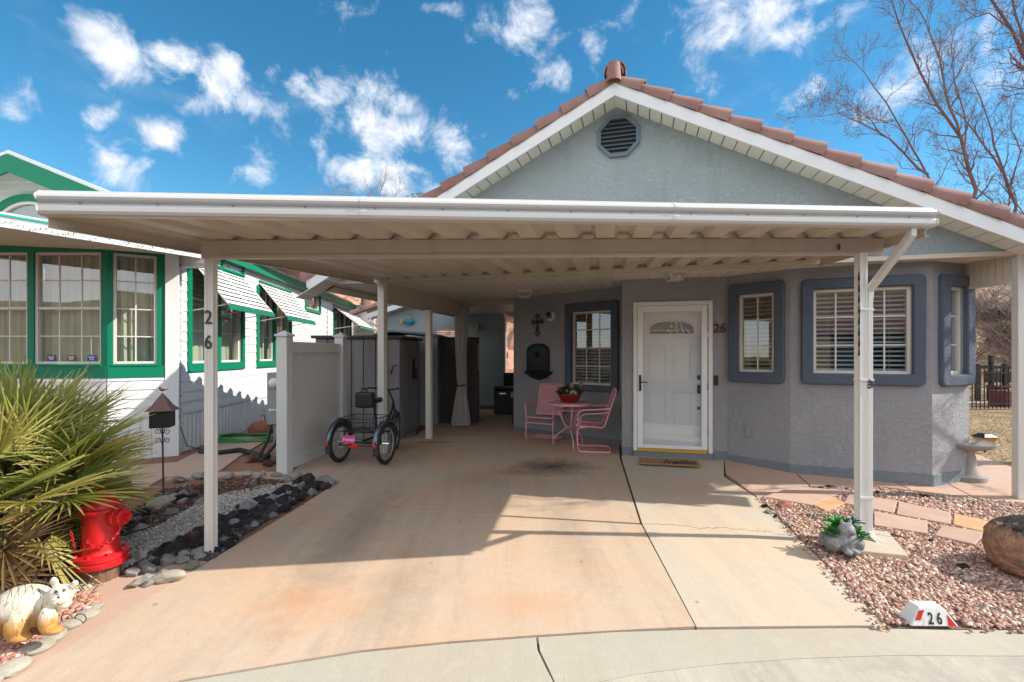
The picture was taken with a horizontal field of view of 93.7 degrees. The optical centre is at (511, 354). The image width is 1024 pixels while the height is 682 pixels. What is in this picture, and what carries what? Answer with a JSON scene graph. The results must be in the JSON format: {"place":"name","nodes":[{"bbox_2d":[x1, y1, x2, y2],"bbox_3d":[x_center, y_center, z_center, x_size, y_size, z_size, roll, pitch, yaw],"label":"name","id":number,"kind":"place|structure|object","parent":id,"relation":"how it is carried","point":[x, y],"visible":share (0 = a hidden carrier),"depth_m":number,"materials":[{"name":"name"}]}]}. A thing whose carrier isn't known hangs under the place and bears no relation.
{"place":"outdoors","nodes":[
{"label":"outdoors","id":0,"kind":"place"},
{"bbox_2d":[0,589,101,665],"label":"gravel","id":1,"kind":"structure","parent":0,"point":[85,599],"depth_m":2.82,"materials":[{"name":"gravel"}]},
{"bbox_2d":[0,577,78,642],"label":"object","id":2,"kind":"object","parent":1,"relation":"on","point":[24,608],"visible":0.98,"depth_m":2.54,"materials":[{"name":"ceramic"}]},
{"bbox_2d":[2,561,206,681],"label":"forecourt","id":3,"kind":"structure","parent":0,"point":[118,596],"depth_m":3.05,"materials":[{"name":"beige concrete"}]},
{"bbox_2d":[0,656,32,678],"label":"edging stone","id":4,"kind":"object","parent":3,"relation":"on","point":[12,667],"visible":0.98,"depth_m":2.40,"materials":[{"name":"grey stone"}]},
{"bbox_2d":[18,638,55,655],"bbox_3d":[-2.551,1.573,2.573,0.157,0.060,0.123,1,0,-39],"label":"edging stone","id":5,"kind":"object","parent":3,"relation":"on","point":[35,647],"visible":0.94,"depth_m":2.55,"materials":[{"name":"grey stone"}]},
{"bbox_2d":[42,628,67,641],"bbox_3d":[-2.551,1.570,2.677,0.111,0.056,0.143,-4,1,-36],"label":"edging stone","id":6,"kind":"object","parent":3,"relation":"on","point":[61,635],"visible":0.49,"depth_m":2.65,"materials":[{"name":"grey stone"}]},
{"bbox_2d":[58,617,86,629],"bbox_3d":[-2.561,1.566,2.788,0.111,0.054,0.142,-1,-5,33],"label":"edging stone","id":7,"kind":"object","parent":3,"relation":"on","point":[70,623],"visible":0.69,"depth_m":2.77,"materials":[{"name":"grey stone"}]},
{"bbox_2d":[73,608,100,619],"bbox_3d":[-2.553,1.562,2.878,0.108,0.052,0.137,5,0,35],"label":"edging stone","id":8,"kind":"object","parent":3,"relation":"on","point":[90,613],"visible":0.71,"depth_m":2.87,"materials":[{"name":"grey stone"}]},
{"bbox_2d":[124,567,140,576],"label":"rock","id":9,"kind":"object","parent":3,"relation":"on","point":[132,572],"visible":1,"depth_m":3.36,"materials":[{"name":"grey stone"}]},
{"bbox_2d":[141,563,158,573],"bbox_3d":[-2.575,1.532,3.419,0.099,0.086,0.098,-3,-8,14],"label":"rock","id":10,"kind":"object","parent":3,"relation":"on","point":[150,568],"visible":0.87,"depth_m":3.39,"materials":[{"name":"grey stone"}]},
{"bbox_2d":[152,569,185,583],"bbox_3d":[-2.362,1.529,3.299,0.233,0.082,0.101,-7,2,-7],"label":"rock","id":11,"kind":"object","parent":3,"relation":"on","point":[168,576],"visible":0.98,"depth_m":3.27,"materials":[{"name":"stone"}]},
{"bbox_2d":[160,556,177,566],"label":"rock","id":12,"kind":"object","parent":3,"relation":"on","point":[165,561],"visible":0.94,"depth_m":3.52,"materials":[{"name":"grey stone"}]},
{"bbox_2d":[184,559,199,569],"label":"rock","id":13,"kind":"object","parent":3,"relation":"on","point":[191,564],"visible":1,"depth_m":3.46,"materials":[{"name":"grey stone"}]},
{"bbox_2d":[40,431,273,510],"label":"garden path","id":14,"kind":"structure","parent":0,"point":[192,464],"depth_m":6.20,"materials":[{"name":"beige concrete"}]},
{"bbox_2d":[218,432,273,442],"bbox_3d":[-4.500,1.381,7.989,1.240,0.084,0.666,0,0,0],"label":"garden hose","id":15,"kind":"object","parent":14,"relation":"on","point":[227,438],"visible":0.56,"depth_m":7.79,"materials":[{"name":"green rubber"}]},
{"bbox_2d":[247,420,273,435],"bbox_3d":[-4.383,1.307,8.405,0.484,0.306,0.333,-6,12,0],"label":"boulder","id":16,"kind":"object","parent":14,"relation":"on","point":[261,426],"visible":0.55,"depth_m":8.28,"materials":[{"name":"stone"}]},
{"bbox_2d":[2,431,336,574],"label":"yard soil","id":17,"kind":"structure","parent":0,"point":[239,465],"depth_m":6.05,"materials":[{"name":"brown soil"}]},
{"bbox_2d":[0,346,170,601],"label":"fan palm","id":18,"kind":"object","parent":17,"relation":"on","point":[50,442],"visible":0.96,"depth_m":3.13,"materials":[{"name":"green plant"}]},
{"bbox_2d":[39,478,294,570],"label":"mulch","id":19,"kind":"object","parent":17,"relation":"on","point":[238,484],"visible":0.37,"depth_m":4.91,"materials":[{"name":"brown gravel"}]},
{"bbox_2d":[146,495,175,509],"bbox_3d":[-3.443,1.460,4.713,0.243,0.110,0.218,-2,15,-34],"label":"rock","id":20,"kind":"object","parent":19,"relation":"on","point":[168,499],"visible":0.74,"depth_m":4.66,"materials":[{"name":"grey stone"}]},
{"bbox_2d":[144,387,180,494],"bbox_3d":[-3.529,0.912,4.846,0.251,1.164,0.251,0,0,-20],"label":"birdhouse","id":21,"kind":"object","parent":19,"relation":"on","point":[163,407],"visible":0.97,"depth_m":4.79,"materials":[{"name":"black metal"}]},
{"bbox_2d":[40,482,301,592],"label":"gravel","id":22,"kind":"structure","parent":17,"relation":"on","point":[181,523],"depth_m":4.25,"materials":[{"name":"grey gravel"}]},
{"bbox_2d":[69,488,131,584],"bbox_3d":[-2.866,1.260,3.352,0.328,0.637,0.336,0,0,-40],"label":"fire hydrant","id":23,"kind":"object","parent":22,"relation":"on","point":[107,554],"visible":0.89,"depth_m":3.27,"materials":[{"name":"red metal"}]},
{"bbox_2d":[43,489,307,587],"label":"gravel","id":24,"kind":"structure","parent":17,"relation":"on","point":[214,555],"depth_m":4.00,"materials":[{"name":"black gravel"}]},
{"bbox_2d":[133,549,146,561],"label":"rock","id":25,"kind":"object","parent":24,"relation":"on","point":[139,555],"visible":0.87,"depth_m":3.59,"materials":[{"name":"grey stone"}]},
{"bbox_2d":[198,447,270,458],"bbox_3d":[-3.855,1.388,6.800,1.214,0.086,0.274,0,0,16],"label":"drain pipe","id":26,"kind":"object","parent":17,"relation":"on","point":[233,450],"visible":0.81,"depth_m":6.81,"materials":[{"name":"black plastic"}]},
{"bbox_2d":[239,500,255,509],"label":"rock","id":27,"kind":"object","parent":17,"relation":"on","point":[247,504],"visible":0.85,"depth_m":4.63,"materials":[{"name":"grey stone"}]},
{"bbox_2d":[247,453,259,462],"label":"rock","id":28,"kind":"object","parent":17,"relation":"on","point":[252,458],"visible":0.97,"depth_m":6.41,"materials":[{"name":"brown stone"}]},
{"bbox_2d":[245,372,275,462],"bbox_3d":[-3.384,0.923,6.597,0.291,1.333,0.662,0,0,22],"label":"electric meter","id":29,"kind":"object","parent":17,"relation":"on","point":[271,399],"visible":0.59,"depth_m":6.70,"materials":[{"name":"grey metal"}]},
{"bbox_2d":[301,473,314,483],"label":"rock","id":30,"kind":"object","parent":17,"relation":"on","point":[306,478],"visible":0.8,"depth_m":5.44,"materials":[{"name":"black stone"}]},
{"bbox_2d":[311,335,422,439],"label":"resin shed","id":31,"kind":"structure","parent":17,"relation":"on","point":[402,362],"depth_m":7.99,"materials":[{"name":"grey plastic"}]},
{"bbox_2d":[347,339,351,423],"bbox_3d":[-2.759,0.580,7.968,0.183,1.660,0.040,0,0,-3],"label":"door panel","id":32,"kind":"structure","parent":31,"relation":"in","point":[349,341],"depth_m":7.95,"materials":[{"name":"plastic"}]},
{"bbox_2d":[364,339,375,438],"bbox_3d":[-2.365,0.580,7.991,0.183,1.660,0.040,0,0,-3],"label":"door panel","id":33,"kind":"structure","parent":31,"relation":"in","point":[369,344],"depth_m":7.97,"materials":[{"name":"plastic"}]},
{"bbox_2d":[164,430,415,482],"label":"walkway","id":34,"kind":"structure","parent":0,"point":[352,462],"depth_m":6.21,"materials":[{"name":"concrete"}]},
{"bbox_2d":[11,505,694,681],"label":"driveway","id":35,"kind":"structure","parent":0,"point":[303,583],"depth_m":3.11,"materials":[{"name":"concrete"}]},
{"bbox_2d":[33,190,940,552],"bbox_3d":[0.404,0.225,4.301,5.665,2.721,4.270,0,0,12],"label":"carport","id":36,"kind":"object","parent":35,"relation":"on","point":[361,238],"visible":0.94,"depth_m":3.69,"materials":[{"name":"metal"}]},
{"bbox_2d":[186,637,552,681],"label":"kerb","id":37,"kind":"structure","parent":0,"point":[514,660],"depth_m":2.44,"materials":[{"name":"concrete"}]},
{"bbox_2d":[231,292,513,372],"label":"hillside","id":38,"kind":"structure","parent":0,"point":[509,345],"depth_m":19.00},
{"bbox_2d":[305,165,410,304],"bbox_3d":[-6.469,-3.483,21.014,6.388,9.654,2.792,0,0,0],"label":"bare tree","id":39,"kind":"object","parent":38,"relation":"on","point":[363,301],"visible":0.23,"depth_m":20.78,"materials":[{"name":"brown plant"}]},
{"bbox_2d":[440,337,480,422],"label":"charcoal shed","id":40,"kind":"structure","parent":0,"point":[448,382],"depth_m":9.92,"materials":[{"name":"grey"}]},
{"bbox_2d":[440,340,476,421],"bbox_3d":[-1.124,0.550,9.930,0.812,1.700,0.020,0,0,0],"label":"door","id":41,"kind":"structure","parent":40,"relation":"in","point":[450,378],"depth_m":9.92,"materials":[{"name":"grey"}]},
{"bbox_2d":[304,409,639,524],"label":"driveway","id":42,"kind":"structure","parent":0,"point":[490,463],"depth_m":5.65,"materials":[{"name":"concrete"}]},
{"bbox_2d":[325,383,400,464],"bbox_3d":[-1.871,0.921,6.753,0.748,1.030,1.546,0,0,12],"label":"adult tricycle","id":43,"kind":"object","parent":42,"relation":"on","point":[367,399],"visible":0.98,"depth_m":6.35,"materials":[{"name":"black rubber"}]},
{"bbox_2d":[524,383,564,441],"bbox_3d":[0.570,0.954,8.059,0.581,0.929,0.602,0,0,29],"label":"patio chair","id":44,"kind":"object","parent":42,"relation":"on","point":[551,386],"visible":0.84,"depth_m":8.21,"materials":[{"name":"pink metal"}]},
{"bbox_2d":[548,401,590,448],"bbox_3d":[0.893,1.084,7.441,0.668,0.672,0.668,0,0,0],"label":"bistro table","id":45,"kind":"object","parent":42,"relation":"on","point":[558,404],"visible":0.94,"depth_m":7.33,"materials":[{"name":"pink paint"}]},
{"bbox_2d":[556,381,583,402],"bbox_3d":[0.893,0.578,7.437,0.440,0.340,0.427,0,0,13],"label":"flower bowl","id":46,"kind":"object","parent":45,"relation":"on","point":[570,395],"visible":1,"depth_m":7.33,"materials":[{"name":"red ceramic"}]},
{"bbox_2d":[575,387,616,452],"bbox_3d":[1.236,0.954,7.131,0.602,0.929,0.581,0,0,7],"label":"patio chair","id":47,"kind":"object","parent":42,"relation":"on","point":[586,423],"visible":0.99,"depth_m":6.98,"materials":[{"name":"pink metal"}]},
{"bbox_2d":[493,386,513,413],"bbox_3d":[-0.070,1.095,11.550,0.740,0.630,0.540,0,0,0],"label":"deck box","id":48,"kind":"object","parent":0,"point":[503,399],"visible":0.54,"depth_m":11.30,"materials":[{"name":"black plastic"}]},
{"bbox_2d":[504,373,513,385],"bbox_3d":[0.090,0.955,12.700,0.620,0.930,0.200,0,0,0],"label":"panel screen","id":49,"kind":"object","parent":48,"relation":"on","point":[508,379],"visible":0.07,"depth_m":12.60,"materials":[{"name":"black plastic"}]},
{"bbox_2d":[0,0,1023,213],"label":"sky","id":50,"kind":"structure","parent":0,"point":[265,97],"materials":[{"name":"blue"}]},
{"bbox_2d":[415,414,728,651],"bbox_3d":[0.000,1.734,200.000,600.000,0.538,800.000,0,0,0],"label":"ground","id":51,"kind":"structure","parent":0,"point":[419,429],"depth_m":6.94,"materials":[{"name":"concrete"}]},
{"bbox_2d":[0,150,374,461],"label":"white house","id":52,"kind":"structure","parent":51,"relation":"on","point":[70,302],"depth_m":6.71,"materials":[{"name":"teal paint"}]},
{"bbox_2d":[0,252,26,363],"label":"window","id":53,"kind":"structure","parent":52,"relation":"in","point":[13,270],"depth_m":6.60,"materials":[{"name":"grey"}]},
{"bbox_2d":[35,252,100,363],"bbox_3d":[-5.949,-0.603,6.543,0.939,1.533,0.206,0,0,0],"label":"window","id":54,"kind":"structure","parent":52,"relation":"in","point":[72,281],"depth_m":6.59,"materials":[{"name":"green"}]},
{"bbox_2d":[113,253,156,363],"bbox_3d":[-5.231,-0.603,6.682,0.516,1.533,0.208,0,0,-33],"label":"window","id":55,"kind":"structure","parent":52,"relation":"in","point":[134,278],"depth_m":6.70,"materials":[{"name":"grey"}]},
{"bbox_2d":[180,263,198,448],"bbox_3d":[-4.732,-0.008,7.081,0.271,2.905,0.229,0,0,-34],"label":"downspout","id":56,"kind":"object","parent":52,"relation":"hanging from","point":[180,357],"visible":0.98,"depth_m":6.93,"materials":[{"name":"white plastic"}]},
{"bbox_2d":[193,268,203,362],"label":"window","id":57,"kind":"structure","parent":52,"relation":"in","point":[198,278],"depth_m":7.86,"materials":[{"name":"grey"}]},
{"bbox_2d":[221,297,238,361],"bbox_3d":[-5.112,-0.605,8.490,0.206,1.550,0.790,0,0,-5],"label":"window","id":58,"kind":"structure","parent":52,"relation":"in","point":[226,333],"depth_m":8.73,"materials":[{"name":"grey"}]},
{"bbox_2d":[260,290,271,360],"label":"window","id":59,"kind":"structure","parent":52,"relation":"in","point":[262,295],"depth_m":10.31,"materials":[{"name":"grey"}]},
{"bbox_2d":[266,295,287,358],"bbox_3d":[-5.305,-0.570,10.822,0.206,1.480,0.810,0,0,-5],"label":"window","id":60,"kind":"structure","parent":52,"relation":"in","point":[278,309],"depth_m":10.91,"materials":[{"name":"grey glass"}]},
{"bbox_2d":[307,296,317,309],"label":"window","id":61,"kind":"structure","parent":52,"relation":"in","point":[309,302],"depth_m":13.36,"materials":[{"name":"grey"}]},
{"bbox_2d":[274,330,348,473],"bbox_3d":[-2.712,0.603,6.636,0.170,1.875,1.609,0,0,7],"label":"vinyl fence","id":62,"kind":"object","parent":51,"relation":"on","point":[311,392],"visible":0.8,"depth_m":6.39,"materials":[{"name":"white plastic"}]},
{"bbox_2d":[365,329,446,425],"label":"blue shed","id":63,"kind":"structure","parent":51,"relation":"on","point":[436,379],"depth_m":9.68,"materials":[{"name":"grey"}]},
{"bbox_2d":[350,302,513,408],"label":"building","id":64,"kind":"structure","parent":51,"relation":"on","point":[492,355],"depth_m":12.37,"materials":[{"name":"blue paint"}]},
{"bbox_2d":[296,60,1023,498],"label":"grey house","id":65,"kind":"structure","parent":51,"relation":"on","point":[746,362],"depth_m":5.96,"materials":[{"name":"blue paint"}]},
{"bbox_2d":[451,306,470,425],"bbox_3d":[-1.007,0.235,9.424,0.405,2.330,0.180,0,0,0],"label":"curtain","id":66,"kind":"object","parent":65,"relation":"hanging from","point":[460,415],"visible":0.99,"depth_m":9.38,"materials":[{"name":"grey fabric"}]},
{"bbox_2d":[523,343,552,382],"bbox_3d":[0.418,0.169,8.515,0.636,0.725,0.194,0,0,40],"label":"wall fountain","id":67,"kind":"object","parent":65,"relation":"attached to","point":[537,361],"depth_m":8.50,"materials":[{"name":"black"}]},
{"bbox_2d":[565,300,618,392],"bbox_3d":[1.333,-0.121,7.915,1.004,1.463,0.193,0,0,40],"label":"window","id":68,"kind":"structure","parent":65,"relation":"in","point":[611,307],"depth_m":7.93,"materials":[{"name":"grey"}]},
{"bbox_2d":[728,280,784,383],"bbox_3d":[3.181,-0.273,6.224,0.193,1.289,0.688,0,0,-42],"label":"window","id":69,"kind":"structure","parent":65,"relation":"in","point":[748,374],"depth_m":6.22,"materials":[{"name":"grey"}]},
{"bbox_2d":[801,274,925,385],"bbox_3d":[4.102,-0.272,5.670,1.212,1.265,0.193,0,0,22],"label":"window","id":70,"kind":"structure","parent":65,"relation":"in","point":[881,376],"depth_m":5.64,"materials":[{"name":"grey"}]},
{"bbox_2d":[938,274,975,385],"bbox_3d":[5.087,-0.272,5.540,0.611,1.265,0.145,0,0,-21],"label":"window","id":71,"kind":"structure","parent":65,"relation":"in","point":[945,281],"depth_m":5.53,"materials":[{"name":"grey"}]},
{"bbox_2d":[538,628,1023,681],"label":"kerb","id":72,"kind":"structure","parent":51,"relation":"on","point":[598,657],"depth_m":2.61,"materials":[{"name":"concrete"}]},
{"bbox_2d":[604,656,1023,681],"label":"gutter pan","id":73,"kind":"object","parent":51,"relation":"on","point":[933,669],"visible":1,"depth_m":2.43,"materials":[{"name":"concrete"}]},
{"bbox_2d":[966,189,1011,409],"bbox_3d":[12.176,-1.291,15.635,7.790,6.627,10.041,0,0,-30],"label":"thicket shrub","id":74,"kind":"object","parent":51,"relation":"on","point":[990,345],"visible":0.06,"depth_m":12.97,"materials":[{"name":"brown plant"}]},
{"bbox_2d":[976,286,1011,382],"bbox_3d":[14.014,-1.138,16.863,7.994,6.210,8.464,0,0,0],"label":"thicket shrub","id":75,"kind":"object","parent":51,"relation":"on","point":[985,347],"visible":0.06,"depth_m":15.32,"materials":[{"name":"brown plant"}]},
{"bbox_2d":[976,288,1011,364],"bbox_3d":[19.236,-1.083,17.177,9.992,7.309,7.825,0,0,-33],"label":"thicket shrub","id":76,"kind":"object","parent":51,"relation":"on","point":[1005,347],"visible":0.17,"depth_m":17.86,"materials":[{"name":"brown plant"}]},
{"bbox_2d":[622,455,885,629],"bbox_3d":[1.933,1.531,5.076,1.513,0.222,4.874,0,0,13],"label":"side strip","id":77,"kind":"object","parent":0,"point":[731,554],"visible":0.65,"depth_m":3.64,"materials":[{"name":"concrete"}]},
{"bbox_2d":[639,457,699,466],"bbox_3d":[2.063,1.410,6.297,0.765,0.016,0.379,0,0,12],"label":"doormat","id":78,"kind":"object","parent":77,"relation":"on","point":[671,462],"visible":1,"depth_m":6.27,"materials":[{"name":"brown fabric"}]},
{"bbox_2d":[725,460,808,497],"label":"sidewalk","id":79,"kind":"structure","parent":0,"point":[757,481],"depth_m":5.66,"materials":[{"name":"beige concrete"}]},
{"bbox_2d":[797,473,909,490],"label":"sidewalk","id":80,"kind":"structure","parent":0,"point":[817,481],"depth_m":5.52,"materials":[{"name":"beige concrete"}]},
{"bbox_2d":[756,486,1023,633],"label":"gravel","id":81,"kind":"structure","parent":0,"point":[878,599],"depth_m":3.47,"materials":[{"name":"gravel"}]},
{"bbox_2d":[765,486,845,505],"bbox_3d":[3.117,1.503,5.082,0.952,0.083,0.387,0,0,-33],"label":"paver","id":82,"kind":"object","parent":81,"relation":"on","point":[806,496],"visible":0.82,"depth_m":5.03,"materials":[{"name":"concrete"}]},
{"bbox_2d":[813,497,844,511],"bbox_3d":[3.182,1.517,4.808,0.473,0.072,0.152,0,0,-31],"label":"paver","id":83,"kind":"object","parent":81,"relation":"on","point":[826,505],"visible":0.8,"depth_m":4.77,"materials":[{"name":"beige concrete"}]},
{"bbox_2d":[819,530,907,559],"bbox_3d":[2.829,1.566,3.951,0.579,0.123,0.553,0,0,23],"label":"concrete pad","id":84,"kind":"object","parent":81,"relation":"on","point":[890,547],"visible":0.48,"depth_m":3.77,"materials":[{"name":"beige concrete"}]},
{"bbox_2d":[818,519,864,555],"bbox_3d":[2.554,1.396,3.735,0.282,0.265,0.298,0,0,0],"label":"cat planter","id":85,"kind":"object","parent":84,"relation":"on","point":[848,541],"visible":0.92,"depth_m":3.64,"materials":[{"name":"stone"}]},
{"bbox_2d":[817,513,875,542],"bbox_3d":[2.577,1.342,3.742,0.369,0.160,0.279,0,0,0],"label":"succulent plant","id":86,"kind":"object","parent":85,"relation":"in","point":[834,522],"visible":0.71,"depth_m":3.73,"materials":[{"name":"teal plant"}]},
{"bbox_2d":[844,494,896,513],"bbox_3d":[3.626,1.516,4.853,0.396,0.081,0.440,0,0,42],"label":"paver","id":87,"kind":"object","parent":81,"relation":"on","point":[888,506],"visible":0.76,"depth_m":4.80,"materials":[{"name":"concrete"}]},
{"bbox_2d":[874,511,927,535],"bbox_3d":[3.508,1.540,4.328,0.389,0.072,0.417,0,0,37],"label":"paver","id":88,"kind":"object","parent":81,"relation":"on","point":[896,522],"visible":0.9,"depth_m":4.30,"materials":[{"name":"concrete"}]},
{"bbox_2d":[896,502,950,525],"bbox_3d":[3.922,1.528,4.572,0.388,0.079,0.425,0,0,41],"label":"paver","id":89,"kind":"object","parent":81,"relation":"on","point":[922,513],"visible":0.86,"depth_m":4.54,"materials":[{"name":"concrete"}]},
{"bbox_2d":[899,601,957,625],"bbox_3d":[2.466,1.535,2.848,0.273,0.105,0.117,0,0,0],"label":"address block","id":90,"kind":"object","parent":81,"relation":"on","point":[922,613],"depth_m":2.81,"materials":[{"name":"white concrete"}]},
{"bbox_2d":[935,525,982,545],"bbox_3d":[3.819,1.552,4.090,0.412,0.065,0.268,0,0,-40],"label":"paver","id":91,"kind":"object","parent":81,"relation":"on","point":[965,536],"visible":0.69,"depth_m":4.07,"materials":[{"name":"concrete"}]},
{"bbox_2d":[953,513,988,531],"bbox_3d":[4.141,1.541,4.322,0.355,0.068,0.317,0,0,-35],"label":"paver","id":92,"kind":"object","parent":81,"relation":"on","point":[966,522],"visible":0.57,"depth_m":4.33,"materials":[{"name":"beige concrete"}]},
{"bbox_2d":[982,515,1023,578],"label":"boulder","id":93,"kind":"object","parent":81,"relation":"on","point":[1003,540],"visible":0.94,"depth_m":3.40,"materials":[{"name":"stone"}]},
{"bbox_2d":[899,484,972,497],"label":"sidewalk","id":94,"kind":"structure","parent":0,"point":[947,489],"depth_m":5.26,"materials":[{"name":"beige concrete"}]},
{"bbox_2d":[969,399,987,402],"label":"lane","id":95,"kind":"structure","parent":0,"point":[986,401],"depth_m":14.41,"materials":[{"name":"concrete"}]},
{"bbox_2d":[974,356,1011,400],"bbox_3d":[14.000,0.740,14.550,2.400,1.400,0.100,0,0,0],"label":"fence","id":96,"kind":"object","parent":95,"relation":"on","point":[990,362],"visible":0.23,"depth_m":14.50,"materials":[{"name":"black metal"}]},
{"bbox_2d":[949,454,1023,501],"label":"sidewalk","id":97,"kind":"structure","parent":0,"point":[997,486],"depth_m":5.45,"materials":[{"name":"beige concrete"}]},
{"bbox_2d":[956,439,998,482],"bbox_3d":[5.359,1.252,5.683,0.576,0.444,0.573,0,0,0],"label":"birdbath","id":98,"kind":"object","parent":97,"relation":"on","point":[973,474],"visible":0.62,"depth_m":5.55,"materials":[{"name":"concrete"}]},
{"bbox_2d":[969,404,1011,466],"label":"lawn","id":99,"kind":"structure","parent":0,"point":[1008,462],"depth_m":9.38,"materials":[{"name":"beige plant"}]},
{"bbox_2d":[774,0,1021,198],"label":"bare tree","id":100,"kind":"object","parent":99,"relation":"on","point":[967,168],"visible":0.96,"depth_m":11.66,"materials":[{"name":"brown plant"}]},
{"bbox_2d":[912,44,1023,213],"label":"bare tree","id":101,"kind":"object","parent":99,"relation":"on","point":[1010,192],"visible":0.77,"depth_m":12.89,"materials":[{"name":"brown plant"}]},
{"bbox_2d":[945,0,1023,159],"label":"bare tree","id":102,"kind":"object","parent":99,"relation":"on","point":[1013,34],"visible":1,"depth_m":6.41,"materials":[{"name":"brown plant"}]},
{"bbox_2d":[971,433,998,452],"bbox_3d":[6.823,1.281,6.927,0.200,0.277,0.200,0,0,0],"label":"bowl","id":103,"kind":"object","parent":99,"relation":"on","point":[986,437],"visible":0.61,"depth_m":6.86,"materials":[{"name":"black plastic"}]},
{"bbox_2d":[969,364,1011,408],"bbox_3d":[13.546,0.830,12.400,7.918,1.220,0.060,0,0,-3],"label":"iron fence","id":104,"kind":"object","parent":99,"relation":"on","point":[988,403],"visible":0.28,"depth_m":12.33,"materials":[{"name":"black metal"}]},
{"bbox_2d":[989,390,1011,406],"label":"garden wall","id":105,"kind":"structure","parent":99,"relation":"on","point":[998,397],"depth_m":13.09,"materials":[{"name":"red"}]},
{"bbox_2d":[969,284,1011,398],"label":"hillside","id":106,"kind":"structure","parent":0,"point":[982,374],"depth_m":18.73,"materials":[{"name":"brown plant"}]},
{"bbox_2d":[976,288,1011,318],"bbox_3d":[21.758,-2.467,21.418,3.849,2.968,4.320,0,0,-41],"label":"dry shrub","id":107,"kind":"object","parent":106,"relation":"on","point":[996,302],"visible":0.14,"depth_m":21.15,"materials":[{"name":"brown plant"}]},
{"bbox_2d":[976,307,1011,320],"bbox_3d":[21.011,-1.762,21.022,1.672,0.623,1.427,0,0,0],"label":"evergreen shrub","id":108,"kind":"object","parent":106,"relation":"on","point":[995,316],"visible":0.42,"depth_m":20.72,"materials":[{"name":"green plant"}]},
{"bbox_2d":[985,371,1011,399],"bbox_3d":[15.300,0.970,14.620,1.400,0.900,0.440,0,0,0],"label":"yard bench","id":109,"kind":"object","parent":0,"point":[998,378],"visible":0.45,"depth_m":14.78,"materials":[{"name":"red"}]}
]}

